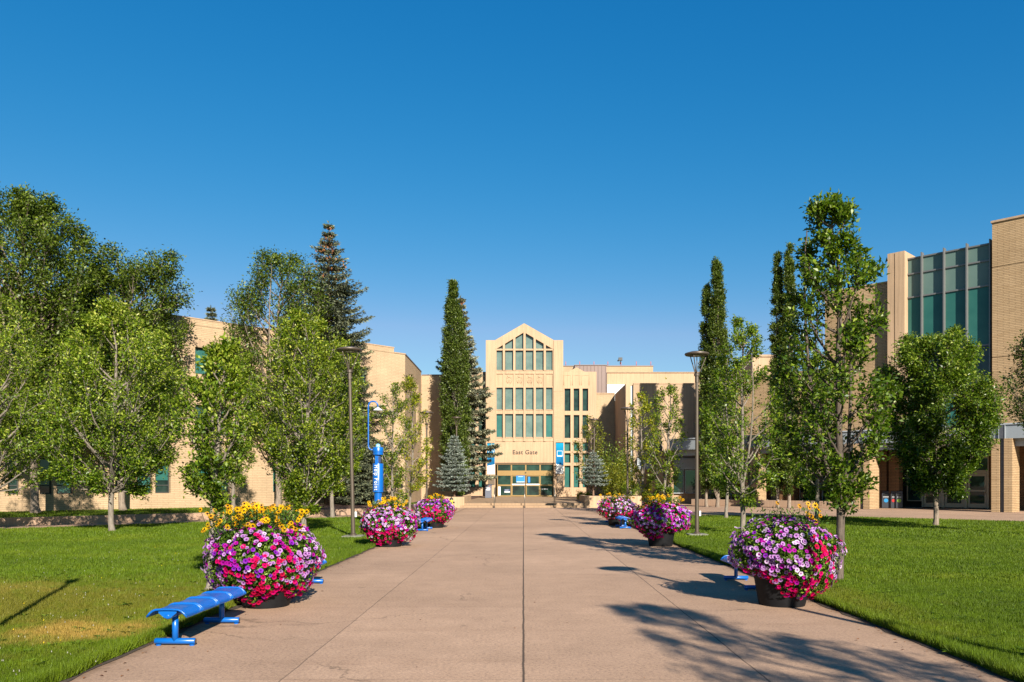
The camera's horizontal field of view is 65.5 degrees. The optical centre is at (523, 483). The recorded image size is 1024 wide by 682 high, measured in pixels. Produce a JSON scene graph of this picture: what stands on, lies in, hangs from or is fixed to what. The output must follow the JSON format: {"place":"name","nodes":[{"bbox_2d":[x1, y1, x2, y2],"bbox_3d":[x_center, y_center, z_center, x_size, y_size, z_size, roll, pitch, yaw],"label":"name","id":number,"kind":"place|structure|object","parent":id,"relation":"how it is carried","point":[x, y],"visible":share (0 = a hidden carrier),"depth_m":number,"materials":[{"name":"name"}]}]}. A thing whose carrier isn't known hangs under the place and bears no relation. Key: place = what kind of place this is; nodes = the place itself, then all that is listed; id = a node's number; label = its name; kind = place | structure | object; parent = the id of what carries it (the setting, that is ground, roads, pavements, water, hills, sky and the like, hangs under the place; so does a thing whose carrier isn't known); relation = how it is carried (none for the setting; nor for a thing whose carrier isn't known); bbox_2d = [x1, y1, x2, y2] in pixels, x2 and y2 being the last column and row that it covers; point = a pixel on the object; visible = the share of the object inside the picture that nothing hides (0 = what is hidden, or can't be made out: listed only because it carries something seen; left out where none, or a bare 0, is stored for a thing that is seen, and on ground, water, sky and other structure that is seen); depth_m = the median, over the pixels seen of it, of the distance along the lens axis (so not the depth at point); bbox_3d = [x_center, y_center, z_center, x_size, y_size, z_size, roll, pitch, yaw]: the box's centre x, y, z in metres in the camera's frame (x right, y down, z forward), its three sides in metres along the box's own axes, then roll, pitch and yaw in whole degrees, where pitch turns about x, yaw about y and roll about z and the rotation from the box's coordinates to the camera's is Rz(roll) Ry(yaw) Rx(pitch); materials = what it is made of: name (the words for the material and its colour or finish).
{"place":"outdoors","nodes":[
{"label":"outdoors","id":0,"kind":"place"},
{"bbox_2d":[0,502,416,517],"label":"raised lawn","id":1,"kind":"structure","parent":0,"point":[94,511],"depth_m":37.00,"materials":[{"name":"green plant"}]},
{"bbox_2d":[0,182,113,512],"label":"ash tree","id":2,"kind":"object","parent":1,"relation":"on","point":[28,218],"visible":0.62,"depth_m":35.28,"materials":[{"name":"green plant"}]},
{"bbox_2d":[54,238,202,509],"bbox_3d":[-19.979,-5.286,40.016,6.848,13.372,6.975,0,0,0],"label":"ash tree","id":3,"kind":"object","parent":1,"relation":"on","point":[125,285],"visible":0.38,"depth_m":39.09,"materials":[{"name":"green plant"}]},
{"bbox_2d":[0,291,405,511],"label":"brick building","id":4,"kind":"structure","parent":1,"relation":"on","point":[386,364],"depth_m":44.43,"materials":[{"name":"beige brick"}]},
{"bbox_2d":[40,458,50,493],"bbox_3d":[-23.623,-0.350,39.310,0.524,1.740,0.070,0,0,-45],"label":"window","id":5,"kind":"structure","parent":4,"relation":"in","point":[44,488],"depth_m":39.34,"materials":[{"name":"teal glass"}]},
{"bbox_2d":[57,468,71,493],"bbox_3d":[-23.027,-0.350,39.905,0.719,1.740,0.070,0,0,-45],"label":"window","id":6,"kind":"structure","parent":4,"relation":"in","point":[60,490],"depth_m":39.91,"materials":[{"name":"teal glass"}]},
{"bbox_2d":[155,466,168,492],"bbox_3d":[-19.666,-0.350,43.266,0.789,1.740,0.070,0,0,-45],"label":"window","id":7,"kind":"structure","parent":4,"relation":"in","point":[162,484],"depth_m":43.32,"materials":[{"name":"teal glass"}]},
{"bbox_2d":[195,348,207,373],"bbox_3d":[-18.093,-6.850,44.842,0.946,1.480,0.070,0,0,-45],"label":"window","id":8,"kind":"structure","parent":4,"relation":"in","point":[199,351],"depth_m":44.76,"materials":[{"name":"teal glass"}]},
{"bbox_2d":[208,244,346,506],"bbox_3d":[-14.194,-6.155,46.087,7.737,15.126,7.587,0,0,31],"label":"ash tree","id":9,"kind":"object","parent":1,"relation":"on","point":[273,263],"visible":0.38,"depth_m":45.09,"materials":[{"name":"green plant"}]},
{"bbox_2d":[290,503,404,509],"bbox_3d":[-10.727,1.395,46.816,6.790,0.110,14.713,0,0,-6],"label":"mulch bed","id":10,"kind":"object","parent":1,"relation":"on","point":[343,506],"visible":0.29,"depth_m":45.85,"materials":[{"name":"brown soil"}]},
{"bbox_2d":[269,221,406,504],"bbox_3d":[-12.066,-7.602,50.221,9.271,17.904,9.108,0,0,0],"label":"spruce tree","id":11,"kind":"object","parent":10,"relation":"on","point":[341,293],"visible":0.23,"depth_m":49.54,"materials":[{"name":"green plant"}]},
{"bbox_2d":[326,434,395,504],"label":"spruce tree","id":12,"kind":"object","parent":10,"relation":"on","point":[362,477],"visible":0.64,"depth_m":47.91,"materials":[{"name":"green plant"}]},
{"bbox_2d":[405,355,452,502],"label":"brick wing","id":13,"kind":"structure","parent":1,"relation":"on","point":[428,386],"depth_m":63.20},
{"bbox_2d":[0,514,1023,681],"bbox_3d":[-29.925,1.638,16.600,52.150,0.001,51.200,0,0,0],"label":"lawn","id":14,"kind":"structure","parent":0,"point":[147,564],"depth_m":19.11,"materials":[{"name":"green plant"}]},
{"bbox_2d":[0,292,69,499],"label":"elm tree","id":15,"kind":"object","parent":14,"relation":"on","point":[6,338],"visible":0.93,"depth_m":27.51,"materials":[{"name":"green plant"}]},
{"bbox_2d":[23,296,199,530],"bbox_3d":[-13.885,-2.340,27.084,5.416,8.012,4.953,0,0,0],"label":"elm tree","id":16,"kind":"object","parent":14,"relation":"on","point":[134,465],"visible":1,"depth_m":26.54,"materials":[{"name":"green plant"}]},
{"bbox_2d":[167,331,253,589],"bbox_3d":[-4.760,-0.321,12.171,1.304,4.000,1.305,0,0,0],"label":"elm tree","id":17,"kind":"object","parent":14,"relation":"on","point":[212,481],"visible":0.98,"depth_m":12.08,"materials":[{"name":"green plant"}]},
{"bbox_2d":[245,306,363,532],"bbox_3d":[-7.073,-1.984,25.713,3.801,7.330,3.576,0,0,0],"label":"elm tree","id":18,"kind":"object","parent":14,"relation":"on","point":[298,493],"visible":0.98,"depth_m":25.30,"materials":[{"name":"green plant"}]},
{"bbox_2d":[292,339,375,517],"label":"elm tree","id":19,"kind":"object","parent":14,"relation":"on","point":[338,487],"visible":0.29,"depth_m":37.85,"materials":[{"name":"green plant"}]},
{"bbox_2d":[336,346,363,537],"bbox_3d":[-5.254,-1.259,24.300,0.770,5.820,0.770,-1,0,0],"label":"street lamp","id":20,"kind":"object","parent":14,"relation":"on","point":[347,349],"visible":0.96,"depth_m":24.25,"materials":[{"name":"grey metal"}]},
{"bbox_2d":[368,401,382,519],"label":"help point","id":21,"kind":"structure","parent":14,"relation":"on","point":[377,450],"depth_m":31.86,"materials":[{"name":"blue paint"}]},
{"bbox_2d":[374,382,411,501],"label":"elm tree","id":22,"kind":"object","parent":14,"relation":"on","point":[392,460],"visible":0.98,"depth_m":35.41,"materials":[{"name":"green plant"}]},
{"bbox_2d":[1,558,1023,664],"bbox_3d":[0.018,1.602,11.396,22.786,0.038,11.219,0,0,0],"label":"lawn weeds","id":23,"kind":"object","parent":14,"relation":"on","point":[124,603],"visible":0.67,"depth_m":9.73,"materials":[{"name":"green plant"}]},
{"bbox_2d":[0,504,1023,528],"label":"ground","id":24,"kind":"structure","parent":0,"point":[955,513],"depth_m":43.51,"materials":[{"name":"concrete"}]},
{"bbox_2d":[0,508,370,525],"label":"curb wall","id":25,"kind":"structure","parent":24,"relation":"on","point":[27,521],"depth_m":33.44,"materials":[{"name":"concrete"}]},
{"bbox_2d":[200,342,264,516],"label":"elm tree","id":26,"kind":"object","parent":24,"relation":"on","point":[249,454],"visible":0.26,"depth_m":35.42,"materials":[{"name":"green plant"}]},
{"bbox_2d":[386,374,433,511],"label":"elm tree","id":27,"kind":"object","parent":24,"relation":"on","point":[410,385],"visible":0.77,"depth_m":45.18,"materials":[{"name":"green plant"}]},
{"bbox_2d":[420,411,432,511],"bbox_3d":[-5.586,-1.260,46.000,0.770,5.820,0.770,0,0,0],"label":"street lamp","id":28,"kind":"object","parent":24,"relation":"on","point":[426,412],"visible":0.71,"depth_m":45.95,"materials":[{"name":"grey metal"}]},
{"bbox_2d":[441,495,470,507],"bbox_3d":[-4.800,1.295,57.340,1.600,0.750,7.320,0,0,0],"label":"concrete planter","id":29,"kind":"object","parent":24,"relation":"on","point":[459,501],"visible":0.61,"depth_m":53.80,"materials":[{"name":"beige concrete"}]},
{"bbox_2d":[433,435,473,496],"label":"spruce tree","id":30,"kind":"object","parent":29,"relation":"on","point":[460,479],"visible":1,"depth_m":56.67,"materials":[{"name":"green plant"}]},
{"bbox_2d":[437,278,473,495],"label":"poplar tree","id":31,"kind":"object","parent":29,"relation":"on","point":[455,386],"visible":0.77,"depth_m":59.58,"materials":[{"name":"green plant"}]},
{"bbox_2d":[464,372,485,495],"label":"gate wing","id":32,"kind":"structure","parent":24,"relation":"on","point":[477,488],"depth_m":71.30,"materials":[{"name":"beige concrete"}]},
{"bbox_2d":[486,323,562,496],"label":"gate tower","id":33,"kind":"structure","parent":24,"relation":"on","point":[524,372],"depth_m":70.58,"materials":[{"name":"concrete"}]},
{"bbox_2d":[487,443,494,473],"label":"banner","id":34,"kind":"object","parent":33,"relation":"attached to","point":[491,468],"visible":0.55,"depth_m":70.35,"materials":[{"name":"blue fabric"}]},
{"bbox_2d":[497,414,502,436],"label":"window","id":35,"kind":"structure","parent":33,"relation":"in","point":[499,416],"depth_m":70.76,"materials":[{"name":"teal glass"}]},
{"bbox_2d":[505,351,512,369],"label":"window","id":36,"kind":"structure","parent":33,"relation":"in","point":[508,354],"depth_m":70.76,"materials":[{"name":"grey glass"}]},
{"bbox_2d":[505,388,512,409],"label":"window","id":37,"kind":"structure","parent":33,"relation":"in","point":[508,391],"depth_m":70.76,"materials":[{"name":"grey glass"}]},
{"bbox_2d":[505,414,512,436],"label":"window","id":38,"kind":"structure","parent":33,"relation":"in","point":[508,417],"depth_m":70.76,"materials":[{"name":"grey glass"}]},
{"bbox_2d":[512,475,524,495],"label":"sliding door","id":39,"kind":"structure","parent":33,"relation":"in","point":[517,487],"depth_m":70.88,"materials":[{"name":"glass"}]},
{"bbox_2d":[516,351,522,369],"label":"window","id":40,"kind":"structure","parent":33,"relation":"in","point":[519,354],"depth_m":70.76,"materials":[{"name":"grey glass"}]},
{"bbox_2d":[516,388,522,408],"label":"window","id":41,"kind":"structure","parent":33,"relation":"in","point":[519,391],"depth_m":70.76,"materials":[{"name":"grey glass"}]},
{"bbox_2d":[516,414,522,436],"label":"window","id":42,"kind":"structure","parent":33,"relation":"in","point":[519,417],"depth_m":70.76,"materials":[{"name":"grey glass"}]},
{"bbox_2d":[526,351,533,370],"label":"window","id":43,"kind":"structure","parent":33,"relation":"in","point":[529,354],"depth_m":70.76,"materials":[{"name":"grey glass"}]},
{"bbox_2d":[526,388,533,409],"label":"window","id":44,"kind":"structure","parent":33,"relation":"in","point":[529,391],"depth_m":70.76,"materials":[{"name":"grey glass"}]},
{"bbox_2d":[526,414,533,437],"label":"window","id":45,"kind":"structure","parent":33,"relation":"in","point":[529,417],"depth_m":70.76,"materials":[{"name":"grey glass"}]},
{"bbox_2d":[526,475,539,495],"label":"sliding door","id":46,"kind":"structure","parent":33,"relation":"in","point":[532,487],"depth_m":70.88,"materials":[{"name":"teal glass"}]},
{"bbox_2d":[536,351,543,370],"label":"window","id":47,"kind":"structure","parent":33,"relation":"in","point":[539,354],"depth_m":70.76,"materials":[{"name":"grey glass"}]},
{"bbox_2d":[536,388,543,409],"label":"window","id":48,"kind":"structure","parent":33,"relation":"in","point":[539,391],"depth_m":70.76,"materials":[{"name":"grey glass"}]},
{"bbox_2d":[536,414,543,437],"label":"window","id":49,"kind":"structure","parent":33,"relation":"in","point":[539,417],"depth_m":70.76,"materials":[{"name":"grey glass"}]},
{"bbox_2d":[546,351,552,369],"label":"window","id":50,"kind":"structure","parent":33,"relation":"in","point":[549,354],"depth_m":70.76,"materials":[{"name":"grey glass"}]},
{"bbox_2d":[546,388,552,408],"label":"window","id":51,"kind":"structure","parent":33,"relation":"in","point":[549,391],"depth_m":70.76,"materials":[{"name":"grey glass"}]},
{"bbox_2d":[546,414,552,436],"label":"window","id":52,"kind":"structure","parent":33,"relation":"in","point":[549,417],"depth_m":70.76,"materials":[{"name":"teal glass"}]},
{"bbox_2d":[556,442,563,473],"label":"banner","id":53,"kind":"object","parent":33,"relation":"attached to","point":[559,457],"visible":1,"depth_m":70.34,"materials":[{"name":"blue fabric"}]},
{"bbox_2d":[460,496,641,507],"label":"entrance steps","id":54,"kind":"structure","parent":24,"relation":"on","point":[539,502],"depth_m":55.44,"materials":[{"name":"concrete"}]},
{"bbox_2d":[572,415,610,493],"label":"birch tree","id":55,"kind":"object","parent":54,"relation":"on","point":[586,427],"visible":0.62,"depth_m":63.42,"materials":[{"name":"green plant"}]},
{"bbox_2d":[563,367,595,495],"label":"gate wing","id":56,"kind":"structure","parent":24,"relation":"on","point":[579,395],"depth_m":71.30,"materials":[{"name":"beige concrete"}]},
{"bbox_2d":[577,494,641,507],"bbox_3d":[6.150,1.265,57.840,4.000,0.810,8.320,0,0,0],"label":"concrete planter","id":57,"kind":"object","parent":24,"relation":"on","point":[590,501],"visible":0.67,"depth_m":53.68,"materials":[{"name":"beige concrete"}]},
{"bbox_2d":[578,451,609,495],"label":"spruce tree","id":58,"kind":"object","parent":57,"relation":"on","point":[594,460],"visible":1,"depth_m":57.24,"materials":[{"name":"green plant"}]},
{"bbox_2d":[597,454,634,495],"bbox_3d":[6.658,-0.621,58.258,3.193,3.341,3.357,0,0,0],"label":"shrub","id":59,"kind":"object","parent":57,"relation":"in","point":[616,482],"visible":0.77,"depth_m":57.83,"materials":[{"name":"green plant"}]},
{"bbox_2d":[595,433,638,494],"bbox_3d":[6.895,-1.462,61.136,3.422,5.051,2.676,0,0,32],"label":"shrub","id":60,"kind":"object","parent":57,"relation":"in","point":[605,456],"visible":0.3,"depth_m":60.62,"materials":[{"name":"green plant"}]},
{"bbox_2d":[621,407,634,497],"bbox_3d":[5.686,-1.260,43.500,0.770,5.820,0.770,0,0,0],"label":"street lamp","id":61,"kind":"object","parent":24,"relation":"on","point":[627,471],"visible":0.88,"depth_m":43.45,"materials":[{"name":"grey metal"}]},
{"bbox_2d":[620,388,664,503],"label":"elm tree","id":62,"kind":"object","parent":24,"relation":"on","point":[646,487],"visible":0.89,"depth_m":44.88,"materials":[{"name":"green plant"}]},
{"bbox_2d":[596,383,708,503],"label":"concrete hall","id":63,"kind":"structure","parent":24,"relation":"on","point":[610,413],"depth_m":64.02,"materials":[{"name":"beige concrete"}]},
{"bbox_2d":[572,365,606,392],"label":"plant room","id":64,"kind":"object","parent":63,"relation":"on","point":[600,370],"visible":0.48,"depth_m":76.00,"materials":[{"name":"brown metal"}]},
{"bbox_2d":[606,372,728,498],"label":"block","id":65,"kind":"structure","parent":63,"relation":"on","point":[616,382],"depth_m":80.00,"materials":[{"name":"concrete"}]},
{"bbox_2d":[563,365,653,371],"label":"penthouse","id":66,"kind":"object","parent":65,"relation":"on","point":[625,368],"visible":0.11,"depth_m":90.00,"materials":[{"name":"concrete"}]},
{"bbox_2d":[674,470,683,492],"bbox_3d":[12.353,-0.137,63.800,0.955,1.911,0.100,0,0,0],"label":"window","id":67,"kind":"structure","parent":63,"relation":"in","point":[679,488],"depth_m":63.80,"materials":[{"name":"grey glass"}]},
{"bbox_2d":[685,470,694,492],"bbox_3d":[13.400,-0.137,63.800,0.955,1.911,0.100,0,0,0],"label":"window","id":68,"kind":"structure","parent":63,"relation":"in","point":[689,474],"depth_m":63.80,"materials":[{"name":"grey glass"}]},
{"bbox_2d":[698,283,714,506],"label":"poplar tree","id":69,"kind":"object","parent":24,"relation":"on","point":[705,342],"visible":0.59,"depth_m":55.41,"materials":[{"name":"green plant"}]},
{"bbox_2d":[691,499,739,505],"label":"seat wall","id":70,"kind":"structure","parent":24,"relation":"on","point":[711,502],"depth_m":58.41,"materials":[{"name":"concrete"}]},
{"bbox_2d":[704,256,732,506],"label":"poplar tree","id":71,"kind":"object","parent":24,"relation":"on","point":[718,315],"visible":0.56,"depth_m":54.76,"materials":[{"name":"green plant"}]},
{"bbox_2d":[767,250,786,507],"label":"poplar tree","id":72,"kind":"object","parent":24,"relation":"on","point":[777,292],"visible":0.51,"depth_m":53.03,"materials":[{"name":"green plant"}]},
{"bbox_2d":[778,242,800,507],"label":"poplar tree","id":73,"kind":"object","parent":24,"relation":"on","point":[788,276],"visible":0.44,"depth_m":52.32,"materials":[{"name":"green plant"}]},
{"bbox_2d":[756,499,851,508],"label":"seat wall","id":74,"kind":"structure","parent":24,"relation":"on","point":[768,503],"depth_m":54.22,"materials":[{"name":"concrete"}]},
{"bbox_2d":[651,214,1023,511],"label":"library building","id":75,"kind":"structure","parent":24,"relation":"on","point":[977,291],"depth_m":48.78,"materials":[{"name":"beige brick"}]},
{"bbox_2d":[737,354,773,375],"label":"roof lantern","id":76,"kind":"object","parent":75,"relation":"on","point":[763,360],"visible":0.25,"depth_m":72.00,"materials":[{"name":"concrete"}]},
{"bbox_2d":[799,468,815,500],"bbox_3d":[21.129,-0.050,59.149,0.100,2.800,1.300,0,0,-45],"label":"window","id":77,"kind":"structure","parent":75,"relation":"in","point":[801,490],"depth_m":59.39,"materials":[{"name":"glass"}]},
{"bbox_2d":[907,469,921,500],"bbox_3d":[26.227,-0.625,53.415,0.940,3.650,0.100,0,0,45],"label":"window","id":78,"kind":"structure","parent":75,"relation":"in","point":[910,497],"depth_m":53.54,"materials":[{"name":"black glass"}]},
{"bbox_2d":[924,489,940,506],"bbox_3d":[27.007,0.490,52.622,1.059,2.160,0.142,0,0,45],"label":"door","id":79,"kind":"structure","parent":75,"relation":"in","point":[928,501],"depth_m":52.74,"materials":[{"name":"black glass"}]},
{"bbox_2d":[945,481,963,507],"bbox_3d":[27.952,0.490,51.672,0.142,2.160,1.115,0,0,-45],"label":"door","id":80,"kind":"structure","parent":75,"relation":"in","point":[948,503],"depth_m":51.73,"materials":[{"name":"black glass"}]},
{"bbox_2d":[968,474,986,507],"bbox_3d":[28.904,0.490,50.720,0.142,2.160,1.098,0,0,-45],"label":"door","id":81,"kind":"structure","parent":75,"relation":"in","point":[977,498],"depth_m":50.72,"materials":[{"name":"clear glass"}]},
{"bbox_2d":[882,491,889,507],"bbox_3d":[24.116,1.080,52.918,0.520,1.120,0.588,0,0,28],"label":"recycling bin","id":82,"kind":"object","parent":24,"relation":"on","point":[885,499],"visible":1,"depth_m":52.67,"materials":[{"name":"black paint"}]},
{"bbox_2d":[0,0,1023,374],"label":"sky","id":83,"kind":"structure","parent":0,"point":[580,170],"materials":[{"name":"blue"}]},
{"bbox_2d":[68,508,1008,681],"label":"promenade","id":84,"kind":"structure","parent":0,"point":[593,596],"depth_m":9.17,"materials":[{"name":"concrete"}]},
{"bbox_2d":[146,586,246,645],"bbox_3d":[-3.539,1.447,8.750,0.414,0.407,1.708,0,0,0],"label":"blue bench","id":85,"kind":"object","parent":84,"relation":"on","point":[203,601],"visible":1,"depth_m":8.39,"materials":[{"name":"blue metal"}]},
{"bbox_2d":[59,525,424,681],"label":"soil edge","id":86,"kind":"object","parent":84,"relation":"on","point":[140,647],"visible":0.23,"depth_m":8.14,"materials":[{"name":"brown soil"}]},
{"bbox_2d":[199,501,325,608],"bbox_3d":[-3.477,0.949,10.727,1.622,1.416,1.618,0,0,0],"label":"flower pot","id":87,"kind":"object","parent":84,"relation":"on","point":[257,571],"visible":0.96,"depth_m":10.42,"materials":[{"name":"black plastic"}]},
{"bbox_2d":[359,496,420,546],"bbox_3d":[-3.485,0.998,20.876,1.554,1.320,1.590,0,0,-22],"label":"flower pot","id":88,"kind":"object","parent":84,"relation":"on","point":[389,529],"visible":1,"depth_m":20.48,"materials":[{"name":"black plastic"}]},
{"bbox_2d":[414,493,456,527],"bbox_3d":[-3.274,1.005,29.587,1.559,1.290,1.596,0,0,0],"label":"flower pot","id":89,"kind":"object","parent":84,"relation":"on","point":[439,515],"visible":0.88,"depth_m":29.22,"materials":[{"name":"black plastic"}]},
{"bbox_2d":[596,492,637,525],"bbox_3d":[3.653,0.998,31.192,1.556,1.304,1.597,0,0,18],"label":"flower pot","id":90,"kind":"object","parent":84,"relation":"on","point":[625,509],"visible":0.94,"depth_m":30.83,"materials":[{"name":"black plastic"}]},
{"bbox_2d":[627,494,692,546],"bbox_3d":[3.599,0.961,20.991,1.671,1.379,1.608,0,0,0],"label":"flower pot","id":91,"kind":"object","parent":84,"relation":"on","point":[662,512],"visible":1,"depth_m":20.63,"materials":[{"name":"black plastic"}]},
{"bbox_2d":[721,555,755,589],"bbox_3d":[3.621,1.447,12.960,0.414,0.407,1.708,0,0,0],"label":"blue bench","id":92,"kind":"object","parent":84,"relation":"on","point":[735,576],"visible":0.16,"depth_m":13.53,"materials":[{"name":"paint"}]},
{"bbox_2d":[727,501,846,607],"bbox_3d":[3.580,0.947,10.864,1.474,1.421,1.413,0,0,-36],"label":"flower pot","id":93,"kind":"object","parent":84,"relation":"on","point":[782,571],"visible":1,"depth_m":10.52,"materials":[{"name":"black plastic"}]},
{"bbox_2d":[626,524,1017,681],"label":"soil edge","id":94,"kind":"object","parent":84,"relation":"on","point":[916,641],"visible":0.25,"depth_m":8.77,"materials":[{"name":"brown soil"}]},
{"bbox_2d":[678,515,1023,662],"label":"lawn","id":95,"kind":"structure","parent":0,"point":[892,554],"depth_m":20.95,"materials":[{"name":"green plant"}]},
{"bbox_2d":[644,377,687,498],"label":"elm tree","id":96,"kind":"object","parent":95,"relation":"on","point":[661,487],"visible":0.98,"depth_m":39.90,"materials":[{"name":"green plant"}]},
{"bbox_2d":[685,351,708,535],"bbox_3d":[5.468,-1.260,25.100,0.770,5.820,0.770,0,0,0],"label":"street lamp","id":97,"kind":"object","parent":95,"relation":"on","point":[696,354],"visible":0.96,"depth_m":25.05,"materials":[{"name":"grey metal"}]},
{"bbox_2d":[699,366,751,517],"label":"elm tree","id":98,"kind":"object","parent":95,"relation":"on","point":[714,440],"visible":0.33,"depth_m":37.35,"materials":[{"name":"green plant"}]},
{"bbox_2d":[699,314,788,531],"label":"elm tree","id":99,"kind":"object","parent":95,"relation":"on","point":[740,337],"visible":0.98,"depth_m":25.52,"materials":[{"name":"green plant"}]},
{"bbox_2d":[784,339,845,520],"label":"elm tree","id":100,"kind":"object","parent":95,"relation":"on","point":[810,494],"visible":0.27,"depth_m":34.46,"materials":[{"name":"green plant"}]},
{"bbox_2d":[759,187,903,579],"bbox_3d":[5.317,-1.669,13.439,2.382,6.681,2.183,0,0,0],"label":"elm tree","id":101,"kind":"object","parent":95,"relation":"on","point":[838,490],"visible":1,"depth_m":13.25,"materials":[{"name":"green plant"}]},
{"bbox_2d":[876,324,1012,524],"bbox_3d":[16.095,-2.205,30.852,4.964,7.730,4.439,0,0,0],"label":"elm tree","id":102,"kind":"object","parent":95,"relation":"on","point":[922,443],"visible":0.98,"depth_m":29.95,"materials":[{"name":"green plant"}]},
{"bbox_2d":[996,329,1023,430],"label":"elm tree","id":103,"kind":"object","parent":95,"relation":"on","point":[1017,397],"visible":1,"depth_m":24.68,"materials":[{"name":"green plant"}]},
{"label":"mulch bed","id":104,"kind":"structure","parent":0,"visible":0},
{"bbox_2d":[435,296,502,481],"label":"spruce tree","id":105,"kind":"object","parent":104,"relation":"on","point":[475,401],"visible":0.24,"depth_m":65.37,"materials":[{"name":"green plant"}]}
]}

